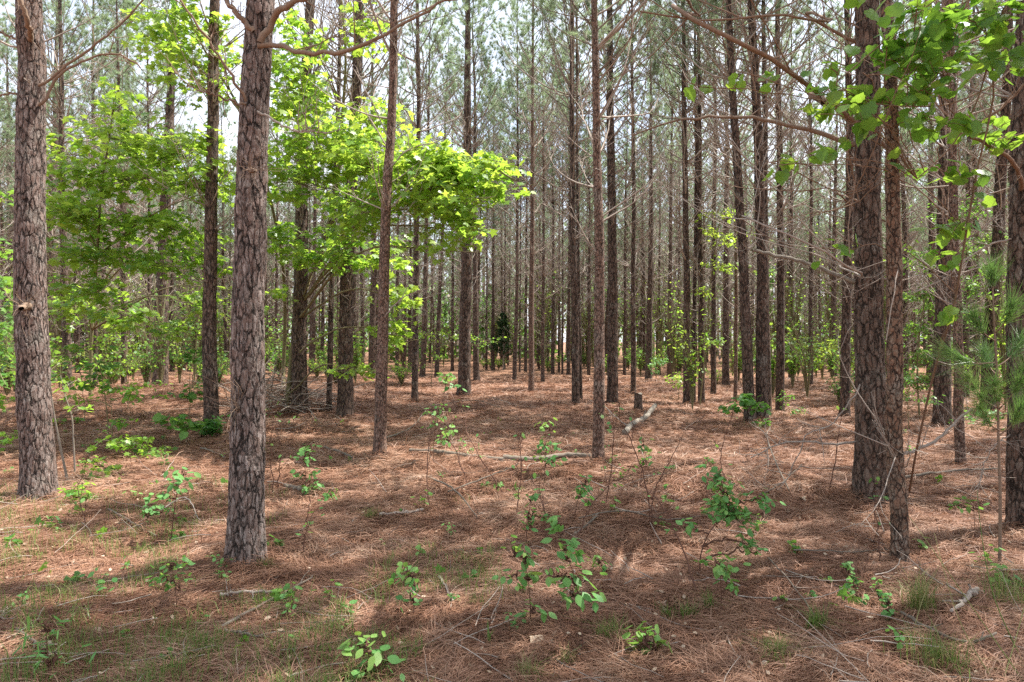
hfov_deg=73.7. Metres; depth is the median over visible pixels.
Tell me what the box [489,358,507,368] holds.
understory shrub
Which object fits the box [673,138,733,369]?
pine tree
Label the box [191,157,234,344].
pine tree
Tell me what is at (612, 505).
ground herb
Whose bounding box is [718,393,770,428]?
sapling
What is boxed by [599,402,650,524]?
briar cane
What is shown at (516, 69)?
pine tree
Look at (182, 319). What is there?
pine tree
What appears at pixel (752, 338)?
understory sapling
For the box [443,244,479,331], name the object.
pine tree
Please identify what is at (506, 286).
pine tree
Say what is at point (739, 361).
understory shrub
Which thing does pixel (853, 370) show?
understory sapling
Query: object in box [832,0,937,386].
pine tree
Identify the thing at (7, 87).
pine tree
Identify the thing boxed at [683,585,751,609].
grass tuft
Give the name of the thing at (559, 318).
pine tree
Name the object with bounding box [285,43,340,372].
pine tree
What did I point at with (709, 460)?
ground herb
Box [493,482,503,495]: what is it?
seedling
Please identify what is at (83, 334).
pine tree
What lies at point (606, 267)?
pine tree
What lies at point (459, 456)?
briar cane
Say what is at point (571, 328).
understory sapling
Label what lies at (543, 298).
pine tree
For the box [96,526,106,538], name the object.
ground herb
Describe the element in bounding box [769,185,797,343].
pine tree
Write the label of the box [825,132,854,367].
pine tree
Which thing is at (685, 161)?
pine tree
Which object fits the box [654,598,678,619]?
grass tuft
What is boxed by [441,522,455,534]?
ground herb
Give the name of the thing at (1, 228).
pine tree
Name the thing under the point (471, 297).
pine tree
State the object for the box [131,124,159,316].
pine tree
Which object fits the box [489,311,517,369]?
cedar tree
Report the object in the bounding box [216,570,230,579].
ground herb
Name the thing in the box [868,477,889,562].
briar cane
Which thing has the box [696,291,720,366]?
understory sapling
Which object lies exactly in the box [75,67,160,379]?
pine tree
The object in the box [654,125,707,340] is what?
pine tree
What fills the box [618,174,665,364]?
pine tree
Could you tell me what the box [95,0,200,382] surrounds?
pine tree
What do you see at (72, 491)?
seedling
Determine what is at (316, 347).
understory shrub
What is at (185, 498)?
stick
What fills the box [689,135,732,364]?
pine tree
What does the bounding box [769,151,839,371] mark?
pine tree
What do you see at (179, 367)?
understory shrub
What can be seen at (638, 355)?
understory shrub
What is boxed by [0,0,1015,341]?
sky
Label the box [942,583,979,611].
stick
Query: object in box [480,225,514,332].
pine tree
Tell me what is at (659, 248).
pine tree
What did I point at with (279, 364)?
understory shrub
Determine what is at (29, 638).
stick
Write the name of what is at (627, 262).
pine tree
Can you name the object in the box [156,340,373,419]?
brush pile
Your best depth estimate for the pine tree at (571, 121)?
15.18 m
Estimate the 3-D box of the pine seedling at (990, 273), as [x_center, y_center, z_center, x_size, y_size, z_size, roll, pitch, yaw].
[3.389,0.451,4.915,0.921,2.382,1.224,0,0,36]
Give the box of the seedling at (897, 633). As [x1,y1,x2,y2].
[885,625,905,649]
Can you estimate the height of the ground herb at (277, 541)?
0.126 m
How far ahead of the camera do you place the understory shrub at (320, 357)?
29.25 m
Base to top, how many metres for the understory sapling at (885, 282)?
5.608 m
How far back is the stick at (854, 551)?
4.90 m
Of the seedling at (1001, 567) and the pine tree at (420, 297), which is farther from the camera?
the pine tree at (420, 297)
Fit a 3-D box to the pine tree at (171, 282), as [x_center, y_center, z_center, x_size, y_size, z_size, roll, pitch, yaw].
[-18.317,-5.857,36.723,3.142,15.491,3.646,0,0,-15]
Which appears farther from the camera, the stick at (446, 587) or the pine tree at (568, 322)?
the pine tree at (568, 322)
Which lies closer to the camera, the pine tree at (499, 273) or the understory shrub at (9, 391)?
the understory shrub at (9, 391)
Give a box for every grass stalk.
[910,518,1022,680]
[915,567,938,623]
[930,619,958,672]
[934,533,991,678]
[977,492,1019,656]
[1004,608,1023,676]
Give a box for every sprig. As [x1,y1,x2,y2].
[840,561,858,582]
[845,576,868,604]
[871,577,892,605]
[879,596,896,620]
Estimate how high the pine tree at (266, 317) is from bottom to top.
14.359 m
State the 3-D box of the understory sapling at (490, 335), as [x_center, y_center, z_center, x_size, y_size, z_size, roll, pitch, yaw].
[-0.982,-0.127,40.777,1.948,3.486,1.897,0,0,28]
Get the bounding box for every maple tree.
[0,76,297,396]
[0,188,47,388]
[119,0,543,411]
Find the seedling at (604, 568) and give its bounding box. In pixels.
[586,555,611,571]
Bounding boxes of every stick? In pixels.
[15,627,64,656]
[108,509,156,535]
[162,496,200,519]
[200,447,225,457]
[219,589,271,597]
[221,570,312,627]
[224,629,279,636]
[283,484,301,491]
[323,446,351,460]
[379,508,423,515]
[386,410,425,437]
[426,400,500,407]
[428,476,477,518]
[438,575,453,606]
[448,458,523,491]
[535,562,586,591]
[574,513,599,535]
[578,510,711,519]
[592,393,626,425]
[759,464,801,494]
[763,429,789,490]
[767,557,815,615]
[793,549,887,552]
[900,611,996,642]
[905,465,997,477]
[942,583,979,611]
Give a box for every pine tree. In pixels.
[0,0,56,277]
[0,0,104,380]
[0,0,137,387]
[0,0,163,504]
[0,14,47,345]
[0,18,17,343]
[0,71,14,275]
[0,93,14,343]
[0,100,87,281]
[0,118,14,306]
[0,155,11,319]
[1,81,102,281]
[43,0,140,384]
[47,146,106,372]
[55,127,109,370]
[57,194,113,367]
[58,180,90,347]
[64,0,182,384]
[69,49,151,361]
[69,57,141,354]
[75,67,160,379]
[81,0,164,376]
[82,324,84,362]
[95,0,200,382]
[99,0,237,384]
[106,158,131,363]
[122,0,281,430]
[130,173,158,333]
[130,183,156,329]
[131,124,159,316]
[143,104,203,371]
[153,180,202,368]
[156,0,456,572]
[156,111,232,371]
[171,186,197,362]
[175,150,227,328]
[181,164,221,344]
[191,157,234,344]
[194,101,237,369]
[196,197,231,330]
[200,159,235,367]
[218,145,269,320]
[218,204,233,360]
[221,129,293,370]
[223,175,289,323]
[226,0,405,414]
[234,0,415,410]
[264,136,293,343]
[266,39,311,373]
[267,161,311,366]
[267,181,293,336]
[267,190,283,354]
[267,205,285,324]
[270,0,459,418]
[282,150,321,324]
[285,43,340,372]
[285,162,330,370]
[285,187,317,332]
[308,79,345,368]
[308,202,335,346]
[311,0,466,455]
[316,185,358,364]
[317,215,339,328]
[319,121,393,372]
[325,264,339,360]
[338,176,369,324]
[340,0,414,378]
[341,170,390,365]
[356,176,377,346]
[356,190,395,367]
[356,224,367,330]
[357,52,426,370]
[359,203,403,312]
[364,0,481,401]
[376,189,444,369]
[383,0,481,377]
[389,217,435,326]
[390,112,427,368]
[390,212,421,362]
[394,217,437,365]
[400,6,485,376]
[405,0,530,395]
[419,218,448,361]
[421,0,519,380]
[421,67,476,370]
[421,186,451,362]
[436,209,488,340]
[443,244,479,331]
[445,213,491,336]
[445,215,484,341]
[448,241,485,346]
[449,128,514,353]
[471,0,558,379]
[471,67,514,369]
[472,66,515,369]
[478,195,515,360]
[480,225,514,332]
[482,0,574,391]
[482,148,523,366]
[483,80,529,368]
[483,192,522,362]
[483,214,522,325]
[484,46,557,371]
[485,0,659,399]
[485,128,525,365]
[496,54,558,371]
[500,0,590,381]
[508,158,564,368]
[510,0,677,462]
[511,32,585,373]
[513,0,637,405]
[514,168,557,366]
[519,205,536,338]
[521,198,565,333]
[524,206,555,335]
[527,25,593,374]
[528,189,567,364]
[530,28,593,373]
[534,205,567,352]
[535,61,592,371]
[542,0,696,404]
[549,147,617,366]
[554,21,630,374]
[555,213,581,360]
[560,195,592,316]
[564,135,619,346]
[564,177,593,363]
[567,161,617,314]
[567,189,607,362]
[576,0,995,536]
[579,156,646,370]
[581,0,689,393]
[583,38,665,374]
[590,148,647,367]
[603,161,638,334]
[604,208,629,325]
[604,221,623,324]
[615,0,689,379]
[616,113,676,369]
[617,0,759,404]
[617,129,676,368]
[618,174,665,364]
[619,198,647,323]
[620,171,657,308]
[623,37,702,374]
[628,12,711,377]
[635,0,818,421]
[635,183,681,357]
[637,0,774,402]
[637,0,774,403]
[638,198,674,357]
[640,61,711,371]
[643,1,773,393]
[649,0,799,401]
[653,0,854,420]
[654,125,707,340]
[655,116,719,341]
[655,215,681,360]
[662,180,693,343]
[672,2,775,385]
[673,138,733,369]
[675,0,852,414]
[680,185,719,357]
[681,185,716,327]
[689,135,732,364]
[690,178,722,361]
[697,0,853,411]
[702,158,733,363]
[704,111,785,341]
[705,171,755,349]
[709,133,774,367]
[720,219,756,349]
[729,142,776,366]
[730,173,755,323]
[745,0,842,378]
[755,152,804,306]
[760,0,851,384]
[768,110,820,326]
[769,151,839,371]
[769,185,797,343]
[782,0,924,416]
[784,162,831,336]
[785,160,823,343]
[792,11,854,374]
[794,172,828,320]
[795,133,853,370]
[795,153,839,346]
[795,172,842,369]
[795,173,841,357]
[812,0,1011,464]
[822,172,854,323]
[823,165,844,335]
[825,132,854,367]
[827,157,851,347]
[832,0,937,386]
[840,114,937,331]
[852,0,1015,428]
[853,0,936,375]
[880,0,909,564]
[881,0,984,384]
[881,0,1009,397]
[881,108,936,341]
[882,142,936,368]
[883,0,1023,530]
[884,143,928,355]
[908,185,936,365]
[909,149,951,340]
[915,151,937,337]
[917,0,1014,411]
[917,2,1015,388]
[922,69,1007,308]
[933,0,1015,379]
[935,105,993,334]
[957,0,1015,320]
[958,117,1007,335]
[959,113,1006,302]
[979,103,1011,308]
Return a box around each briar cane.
[64,451,90,530]
[266,399,282,491]
[266,414,296,488]
[295,470,324,553]
[426,399,461,508]
[426,409,468,486]
[456,404,502,493]
[512,432,529,511]
[530,470,548,549]
[576,462,660,539]
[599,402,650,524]
[601,404,620,503]
[611,457,696,592]
[650,435,682,522]
[711,396,742,489]
[829,383,852,489]
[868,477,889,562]
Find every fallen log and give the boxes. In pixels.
[409,448,504,460]
[503,452,591,461]
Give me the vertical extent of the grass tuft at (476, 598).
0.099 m
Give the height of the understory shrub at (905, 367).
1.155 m
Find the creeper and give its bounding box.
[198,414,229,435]
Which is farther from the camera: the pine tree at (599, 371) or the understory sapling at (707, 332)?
the understory sapling at (707, 332)
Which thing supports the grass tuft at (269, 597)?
on the forest floor
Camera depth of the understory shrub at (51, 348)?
26.03 m
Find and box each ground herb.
[3,533,24,546]
[11,591,28,607]
[27,515,55,530]
[32,560,51,573]
[44,629,56,640]
[45,516,62,522]
[62,571,80,584]
[74,505,84,511]
[84,471,102,481]
[87,566,117,597]
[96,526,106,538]
[120,555,129,571]
[120,629,132,637]
[122,486,142,498]
[146,563,182,586]
[158,647,172,662]
[167,529,185,540]
[209,554,233,567]
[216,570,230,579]
[233,635,248,647]
[266,534,284,548]
[270,583,295,595]
[272,582,302,606]
[272,593,283,602]
[281,590,295,615]
[311,579,341,599]
[410,490,432,507]
[415,544,425,555]
[434,563,444,577]
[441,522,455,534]
[463,569,477,580]
[504,612,525,628]
[515,577,532,593]
[601,496,620,509]
[699,506,709,516]
[704,457,713,463]
[787,539,802,553]
[800,590,817,598]
[829,584,867,604]
[912,537,927,549]
[968,544,1005,563]
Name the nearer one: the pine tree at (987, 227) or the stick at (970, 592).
the stick at (970, 592)
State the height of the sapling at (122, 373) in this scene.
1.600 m
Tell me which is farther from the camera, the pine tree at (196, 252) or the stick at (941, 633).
the pine tree at (196, 252)
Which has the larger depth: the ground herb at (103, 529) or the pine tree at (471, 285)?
the pine tree at (471, 285)
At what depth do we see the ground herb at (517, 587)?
4.23 m
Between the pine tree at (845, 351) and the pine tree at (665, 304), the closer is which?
the pine tree at (845, 351)
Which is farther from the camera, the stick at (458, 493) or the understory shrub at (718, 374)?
the understory shrub at (718, 374)
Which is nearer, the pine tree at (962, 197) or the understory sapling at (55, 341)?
the understory sapling at (55, 341)
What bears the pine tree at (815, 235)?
on the forest floor
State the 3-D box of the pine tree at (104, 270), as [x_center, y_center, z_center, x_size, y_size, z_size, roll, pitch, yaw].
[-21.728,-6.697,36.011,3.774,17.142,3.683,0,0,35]
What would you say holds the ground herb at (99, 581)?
on the forest floor
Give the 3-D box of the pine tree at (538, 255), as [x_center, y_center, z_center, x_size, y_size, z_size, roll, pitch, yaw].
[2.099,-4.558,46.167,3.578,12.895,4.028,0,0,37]
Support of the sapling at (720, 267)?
on the forest floor
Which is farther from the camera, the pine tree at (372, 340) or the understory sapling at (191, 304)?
the understory sapling at (191, 304)
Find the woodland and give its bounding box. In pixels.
[0,205,1004,363]
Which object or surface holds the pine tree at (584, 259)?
on the forest floor
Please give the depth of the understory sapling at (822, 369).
27.05 m
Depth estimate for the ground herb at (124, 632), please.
3.73 m
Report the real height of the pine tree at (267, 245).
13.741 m
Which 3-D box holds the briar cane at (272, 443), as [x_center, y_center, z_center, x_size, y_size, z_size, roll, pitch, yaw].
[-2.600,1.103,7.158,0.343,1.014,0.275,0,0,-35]
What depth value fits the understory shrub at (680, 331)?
27.83 m
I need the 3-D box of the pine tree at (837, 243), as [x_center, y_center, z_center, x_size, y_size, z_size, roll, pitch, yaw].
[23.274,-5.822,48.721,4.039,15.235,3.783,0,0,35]
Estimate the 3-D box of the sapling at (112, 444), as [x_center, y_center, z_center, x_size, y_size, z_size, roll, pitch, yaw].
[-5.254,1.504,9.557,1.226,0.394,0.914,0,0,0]
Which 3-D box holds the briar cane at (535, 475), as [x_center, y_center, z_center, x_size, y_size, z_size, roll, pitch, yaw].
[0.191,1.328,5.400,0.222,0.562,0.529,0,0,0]
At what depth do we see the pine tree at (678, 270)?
35.20 m
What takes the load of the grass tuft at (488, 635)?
on the forest floor
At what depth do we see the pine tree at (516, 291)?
26.94 m
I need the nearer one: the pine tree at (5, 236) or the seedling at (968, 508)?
the seedling at (968, 508)
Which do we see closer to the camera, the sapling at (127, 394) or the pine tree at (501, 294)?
the sapling at (127, 394)
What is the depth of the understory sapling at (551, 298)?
37.97 m
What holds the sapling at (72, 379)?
on the forest floor
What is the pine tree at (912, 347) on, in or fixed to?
on the forest floor
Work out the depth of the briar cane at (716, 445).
6.89 m
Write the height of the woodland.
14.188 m
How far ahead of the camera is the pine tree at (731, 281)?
48.21 m
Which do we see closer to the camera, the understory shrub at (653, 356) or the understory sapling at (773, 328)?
the understory shrub at (653, 356)
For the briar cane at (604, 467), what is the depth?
5.64 m
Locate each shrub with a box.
[0,326,15,394]
[0,332,14,394]
[0,346,94,380]
[0,348,15,393]
[9,333,61,366]
[49,333,72,366]
[72,349,153,384]
[79,353,88,371]
[86,331,129,378]
[98,307,120,363]
[115,339,169,383]
[127,347,139,380]
[169,327,190,382]
[169,340,185,370]
[181,341,224,379]
[187,363,230,377]
[193,347,229,388]
[216,308,230,356]
[264,311,282,373]
[265,338,290,377]
[266,339,287,363]
[307,333,327,362]
[307,356,335,376]
[312,346,335,375]
[312,357,358,382]
[335,328,371,382]
[372,357,428,385]
[430,321,451,364]
[435,315,454,367]
[479,356,502,367]
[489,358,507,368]
[535,353,565,372]
[582,350,585,366]
[621,344,644,369]
[621,345,630,370]
[637,349,645,375]
[646,354,671,374]
[652,341,666,376]
[664,305,714,408]
[664,368,706,398]
[665,337,682,373]
[671,310,697,359]
[676,349,682,371]
[705,369,733,384]
[720,337,741,380]
[741,330,775,366]
[753,348,775,373]
[770,323,798,395]
[774,334,813,387]
[785,344,807,375]
[794,331,830,371]
[799,315,815,348]
[801,335,853,379]
[817,337,838,377]
[822,304,854,372]
[824,343,854,376]
[824,371,854,404]
[836,366,854,392]
[886,358,920,386]
[903,366,944,428]
[903,387,924,399]
[906,371,932,383]
[948,409,1006,423]
[952,338,973,386]
[968,256,1006,411]
[996,370,1003,405]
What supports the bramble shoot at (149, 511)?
on the forest floor
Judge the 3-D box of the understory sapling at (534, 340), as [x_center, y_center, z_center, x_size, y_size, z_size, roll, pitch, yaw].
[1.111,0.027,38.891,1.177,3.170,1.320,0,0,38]
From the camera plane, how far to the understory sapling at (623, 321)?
44.48 m
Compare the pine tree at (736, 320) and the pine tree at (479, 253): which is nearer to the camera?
the pine tree at (736, 320)
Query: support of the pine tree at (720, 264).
on the forest floor
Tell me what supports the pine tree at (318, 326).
on the forest floor
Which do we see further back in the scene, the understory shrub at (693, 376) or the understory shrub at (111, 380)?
the understory shrub at (111, 380)
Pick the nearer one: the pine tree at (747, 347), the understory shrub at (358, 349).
the pine tree at (747, 347)
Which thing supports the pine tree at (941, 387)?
on the forest floor
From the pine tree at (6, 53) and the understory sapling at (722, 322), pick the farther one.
the understory sapling at (722, 322)
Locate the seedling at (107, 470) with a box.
[80,455,128,477]
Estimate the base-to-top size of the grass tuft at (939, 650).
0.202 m
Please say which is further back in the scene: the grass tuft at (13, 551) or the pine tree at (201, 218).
the pine tree at (201, 218)
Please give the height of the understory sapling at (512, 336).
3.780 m
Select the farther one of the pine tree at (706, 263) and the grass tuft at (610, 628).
the pine tree at (706, 263)
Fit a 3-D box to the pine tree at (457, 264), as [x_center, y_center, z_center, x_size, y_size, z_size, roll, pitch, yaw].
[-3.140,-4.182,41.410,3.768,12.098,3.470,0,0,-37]
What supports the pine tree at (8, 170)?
on the forest floor
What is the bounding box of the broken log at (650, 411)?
[622,403,656,434]
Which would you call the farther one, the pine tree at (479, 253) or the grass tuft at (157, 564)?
the pine tree at (479, 253)
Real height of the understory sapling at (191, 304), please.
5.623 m
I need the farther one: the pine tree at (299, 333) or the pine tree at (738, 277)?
the pine tree at (738, 277)
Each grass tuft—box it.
[1,542,39,565]
[128,539,155,556]
[128,546,197,576]
[167,628,231,660]
[238,556,280,572]
[243,586,289,605]
[359,506,382,519]
[465,588,493,604]
[487,625,495,641]
[502,645,560,681]
[550,641,589,665]
[563,606,647,642]
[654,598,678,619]
[672,595,713,617]
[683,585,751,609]
[726,629,825,664]
[786,597,861,635]
[833,560,1002,617]
[854,617,1017,680]
[963,555,1023,610]
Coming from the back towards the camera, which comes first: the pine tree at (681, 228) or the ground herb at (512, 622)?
the pine tree at (681, 228)
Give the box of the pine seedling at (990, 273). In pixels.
[920,247,1023,562]
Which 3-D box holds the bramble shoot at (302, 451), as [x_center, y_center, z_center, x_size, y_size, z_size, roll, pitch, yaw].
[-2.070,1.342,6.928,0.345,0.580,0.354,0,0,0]
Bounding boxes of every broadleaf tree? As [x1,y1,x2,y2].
[902,243,994,414]
[920,194,1008,338]
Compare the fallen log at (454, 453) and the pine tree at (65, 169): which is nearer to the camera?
the fallen log at (454, 453)
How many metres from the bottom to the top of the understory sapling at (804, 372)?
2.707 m
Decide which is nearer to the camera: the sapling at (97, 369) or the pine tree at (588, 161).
the sapling at (97, 369)
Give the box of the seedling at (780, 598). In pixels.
[772,594,792,606]
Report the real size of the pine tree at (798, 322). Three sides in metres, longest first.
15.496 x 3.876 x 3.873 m
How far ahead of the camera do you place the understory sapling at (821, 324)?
39.85 m
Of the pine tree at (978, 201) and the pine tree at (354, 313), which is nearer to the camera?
the pine tree at (978, 201)
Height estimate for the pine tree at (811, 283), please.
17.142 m
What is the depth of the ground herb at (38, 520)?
5.77 m
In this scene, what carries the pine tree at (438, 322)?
on the forest floor
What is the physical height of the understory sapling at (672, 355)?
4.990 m
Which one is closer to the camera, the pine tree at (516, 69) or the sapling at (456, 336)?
the pine tree at (516, 69)
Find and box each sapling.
[0,218,47,325]
[0,372,17,451]
[46,211,95,388]
[47,260,81,387]
[50,342,123,439]
[50,369,68,479]
[51,375,93,471]
[52,330,105,425]
[63,379,168,438]
[71,260,112,345]
[81,261,127,378]
[85,434,177,457]
[86,332,173,405]
[90,274,135,375]
[99,237,147,351]
[112,300,153,356]
[117,270,198,383]
[127,280,179,369]
[134,275,155,341]
[135,300,175,379]
[150,413,205,442]
[164,323,202,391]
[167,344,221,418]
[171,232,218,382]
[171,299,227,363]
[178,310,200,371]
[183,271,202,340]
[218,302,230,342]
[220,267,274,324]
[225,316,291,373]
[270,329,368,358]
[320,276,361,353]
[411,331,506,384]
[445,285,482,330]
[480,311,499,363]
[484,290,507,366]
[501,296,525,357]
[521,264,565,356]
[527,320,540,356]
[534,259,564,372]
[535,251,567,355]
[560,295,592,344]
[570,314,593,365]
[581,276,606,359]
[581,289,593,364]
[584,317,604,366]
[618,280,646,353]
[618,300,637,345]
[628,322,638,358]
[635,262,664,324]
[639,254,682,374]
[648,259,692,379]
[672,278,692,331]
[682,275,706,342]
[692,203,776,404]
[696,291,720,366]
[708,294,740,357]
[708,316,729,357]
[710,307,755,375]
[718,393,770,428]
[732,310,772,356]
[755,279,788,358]
[770,305,813,376]
[771,231,816,354]
[775,391,805,414]
[784,300,838,397]
[801,316,841,381]
[805,286,839,351]
[807,224,853,358]
[829,187,935,345]
[829,308,854,382]
[831,307,885,361]
[853,295,927,373]
[908,299,922,358]
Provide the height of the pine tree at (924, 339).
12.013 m
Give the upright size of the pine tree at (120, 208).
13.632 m
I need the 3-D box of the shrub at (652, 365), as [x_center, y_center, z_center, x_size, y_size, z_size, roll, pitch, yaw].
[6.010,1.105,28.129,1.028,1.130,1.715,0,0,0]
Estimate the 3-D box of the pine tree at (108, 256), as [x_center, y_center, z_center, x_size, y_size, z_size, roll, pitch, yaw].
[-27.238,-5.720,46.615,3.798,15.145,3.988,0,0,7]
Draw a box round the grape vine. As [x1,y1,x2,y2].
[683,0,1023,492]
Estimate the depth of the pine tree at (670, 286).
30.84 m
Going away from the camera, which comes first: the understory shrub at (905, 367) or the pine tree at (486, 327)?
the understory shrub at (905, 367)
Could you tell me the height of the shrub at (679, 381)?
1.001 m
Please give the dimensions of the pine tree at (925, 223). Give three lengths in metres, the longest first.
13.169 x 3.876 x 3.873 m
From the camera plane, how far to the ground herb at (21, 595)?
4.10 m
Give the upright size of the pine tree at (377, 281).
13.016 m
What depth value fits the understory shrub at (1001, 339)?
15.24 m
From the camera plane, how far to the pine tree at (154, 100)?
30.29 m
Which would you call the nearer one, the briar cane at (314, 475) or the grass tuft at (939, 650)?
the grass tuft at (939, 650)
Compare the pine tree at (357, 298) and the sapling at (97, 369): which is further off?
the pine tree at (357, 298)
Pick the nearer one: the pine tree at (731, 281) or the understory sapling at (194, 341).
the understory sapling at (194, 341)
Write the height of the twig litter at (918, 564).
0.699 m
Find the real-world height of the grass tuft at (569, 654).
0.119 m
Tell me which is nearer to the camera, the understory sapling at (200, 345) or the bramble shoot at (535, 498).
the bramble shoot at (535, 498)
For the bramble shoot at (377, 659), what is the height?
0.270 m
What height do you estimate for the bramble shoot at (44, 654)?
0.389 m
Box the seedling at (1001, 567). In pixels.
[989,563,1023,590]
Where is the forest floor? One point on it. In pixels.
(484, 372)
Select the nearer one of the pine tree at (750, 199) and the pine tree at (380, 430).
the pine tree at (380, 430)
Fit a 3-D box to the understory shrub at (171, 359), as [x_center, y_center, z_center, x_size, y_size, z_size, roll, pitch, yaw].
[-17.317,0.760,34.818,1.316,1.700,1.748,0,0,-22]
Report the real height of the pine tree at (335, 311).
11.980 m
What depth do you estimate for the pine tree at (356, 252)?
44.69 m
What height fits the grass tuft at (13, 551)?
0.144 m
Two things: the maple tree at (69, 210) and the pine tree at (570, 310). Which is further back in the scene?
the pine tree at (570, 310)
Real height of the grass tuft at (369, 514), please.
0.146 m
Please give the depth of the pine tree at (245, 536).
4.83 m
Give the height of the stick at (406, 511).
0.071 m
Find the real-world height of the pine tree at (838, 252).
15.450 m
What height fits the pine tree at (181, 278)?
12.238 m
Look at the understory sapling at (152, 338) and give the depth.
27.80 m
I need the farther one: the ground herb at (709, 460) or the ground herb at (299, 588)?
the ground herb at (709, 460)
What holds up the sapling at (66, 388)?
on the forest floor
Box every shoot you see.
[11,613,95,678]
[139,504,166,521]
[143,467,200,538]
[145,555,194,607]
[290,444,324,494]
[321,488,337,501]
[334,600,357,613]
[334,631,405,681]
[388,561,422,613]
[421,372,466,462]
[435,424,457,446]
[492,534,556,622]
[516,491,560,538]
[528,515,607,651]
[533,417,566,472]
[573,474,593,519]
[622,621,672,654]
[637,436,653,486]
[692,549,750,610]
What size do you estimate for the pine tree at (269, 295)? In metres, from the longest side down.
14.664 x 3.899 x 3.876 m
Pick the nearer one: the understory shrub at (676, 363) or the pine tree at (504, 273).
the understory shrub at (676, 363)
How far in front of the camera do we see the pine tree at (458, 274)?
43.28 m
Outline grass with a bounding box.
[0,470,518,681]
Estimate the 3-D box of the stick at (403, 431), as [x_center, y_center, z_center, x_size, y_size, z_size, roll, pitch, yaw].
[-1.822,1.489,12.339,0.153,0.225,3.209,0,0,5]
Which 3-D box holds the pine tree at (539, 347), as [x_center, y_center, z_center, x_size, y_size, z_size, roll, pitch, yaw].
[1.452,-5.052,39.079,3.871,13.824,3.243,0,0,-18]
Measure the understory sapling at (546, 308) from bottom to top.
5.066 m
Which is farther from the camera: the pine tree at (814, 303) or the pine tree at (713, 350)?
the pine tree at (814, 303)
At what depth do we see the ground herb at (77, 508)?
6.31 m
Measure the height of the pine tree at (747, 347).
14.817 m
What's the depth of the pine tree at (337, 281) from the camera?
42.27 m
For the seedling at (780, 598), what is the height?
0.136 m
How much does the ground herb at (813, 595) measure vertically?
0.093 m
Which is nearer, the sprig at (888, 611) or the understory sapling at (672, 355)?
the sprig at (888, 611)
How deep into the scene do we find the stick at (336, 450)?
9.37 m
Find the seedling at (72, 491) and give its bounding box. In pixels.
[56,482,107,500]
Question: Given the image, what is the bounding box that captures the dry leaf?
[527,631,555,651]
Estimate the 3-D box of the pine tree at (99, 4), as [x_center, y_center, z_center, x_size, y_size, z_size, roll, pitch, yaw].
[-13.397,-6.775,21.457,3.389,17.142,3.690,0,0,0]
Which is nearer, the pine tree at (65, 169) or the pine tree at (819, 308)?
the pine tree at (65, 169)
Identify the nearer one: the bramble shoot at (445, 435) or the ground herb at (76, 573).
the ground herb at (76, 573)
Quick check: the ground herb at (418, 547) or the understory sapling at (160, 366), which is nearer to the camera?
the ground herb at (418, 547)
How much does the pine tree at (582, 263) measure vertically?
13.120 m
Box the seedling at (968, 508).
[946,496,989,540]
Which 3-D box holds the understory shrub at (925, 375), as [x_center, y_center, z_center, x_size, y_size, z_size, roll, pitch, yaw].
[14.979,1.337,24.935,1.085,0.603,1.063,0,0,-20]
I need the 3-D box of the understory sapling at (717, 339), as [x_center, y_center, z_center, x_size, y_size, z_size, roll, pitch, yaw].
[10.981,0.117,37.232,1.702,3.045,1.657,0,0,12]
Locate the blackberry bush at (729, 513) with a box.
[664,461,785,572]
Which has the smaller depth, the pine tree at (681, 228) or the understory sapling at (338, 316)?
the understory sapling at (338, 316)
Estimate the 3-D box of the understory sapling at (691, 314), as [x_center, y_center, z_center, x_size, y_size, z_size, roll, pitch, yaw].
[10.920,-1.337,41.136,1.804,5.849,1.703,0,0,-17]
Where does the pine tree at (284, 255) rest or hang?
on the forest floor
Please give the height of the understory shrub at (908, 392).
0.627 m
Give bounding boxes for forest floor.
[0,342,1023,681]
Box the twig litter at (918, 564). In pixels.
[0,382,1023,681]
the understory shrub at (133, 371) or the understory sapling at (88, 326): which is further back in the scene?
the understory sapling at (88, 326)
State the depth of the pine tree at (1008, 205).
20.17 m
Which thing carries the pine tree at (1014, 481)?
on the forest floor
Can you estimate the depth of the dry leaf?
3.56 m
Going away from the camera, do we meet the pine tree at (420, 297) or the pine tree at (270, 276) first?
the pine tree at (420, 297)
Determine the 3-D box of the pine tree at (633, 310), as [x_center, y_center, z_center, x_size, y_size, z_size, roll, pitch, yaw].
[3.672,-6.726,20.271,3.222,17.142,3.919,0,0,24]
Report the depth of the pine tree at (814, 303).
40.87 m
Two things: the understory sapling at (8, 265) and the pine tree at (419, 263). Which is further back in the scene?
the pine tree at (419, 263)
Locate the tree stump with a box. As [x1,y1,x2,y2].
[634,392,642,410]
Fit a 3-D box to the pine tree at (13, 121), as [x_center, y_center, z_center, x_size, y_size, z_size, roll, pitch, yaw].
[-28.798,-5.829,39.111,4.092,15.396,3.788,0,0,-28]
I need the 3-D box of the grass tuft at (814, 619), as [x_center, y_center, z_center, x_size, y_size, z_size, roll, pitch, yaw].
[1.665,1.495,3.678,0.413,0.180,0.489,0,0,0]
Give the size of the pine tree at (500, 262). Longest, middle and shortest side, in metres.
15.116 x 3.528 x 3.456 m
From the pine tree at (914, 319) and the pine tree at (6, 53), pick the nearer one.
the pine tree at (6, 53)

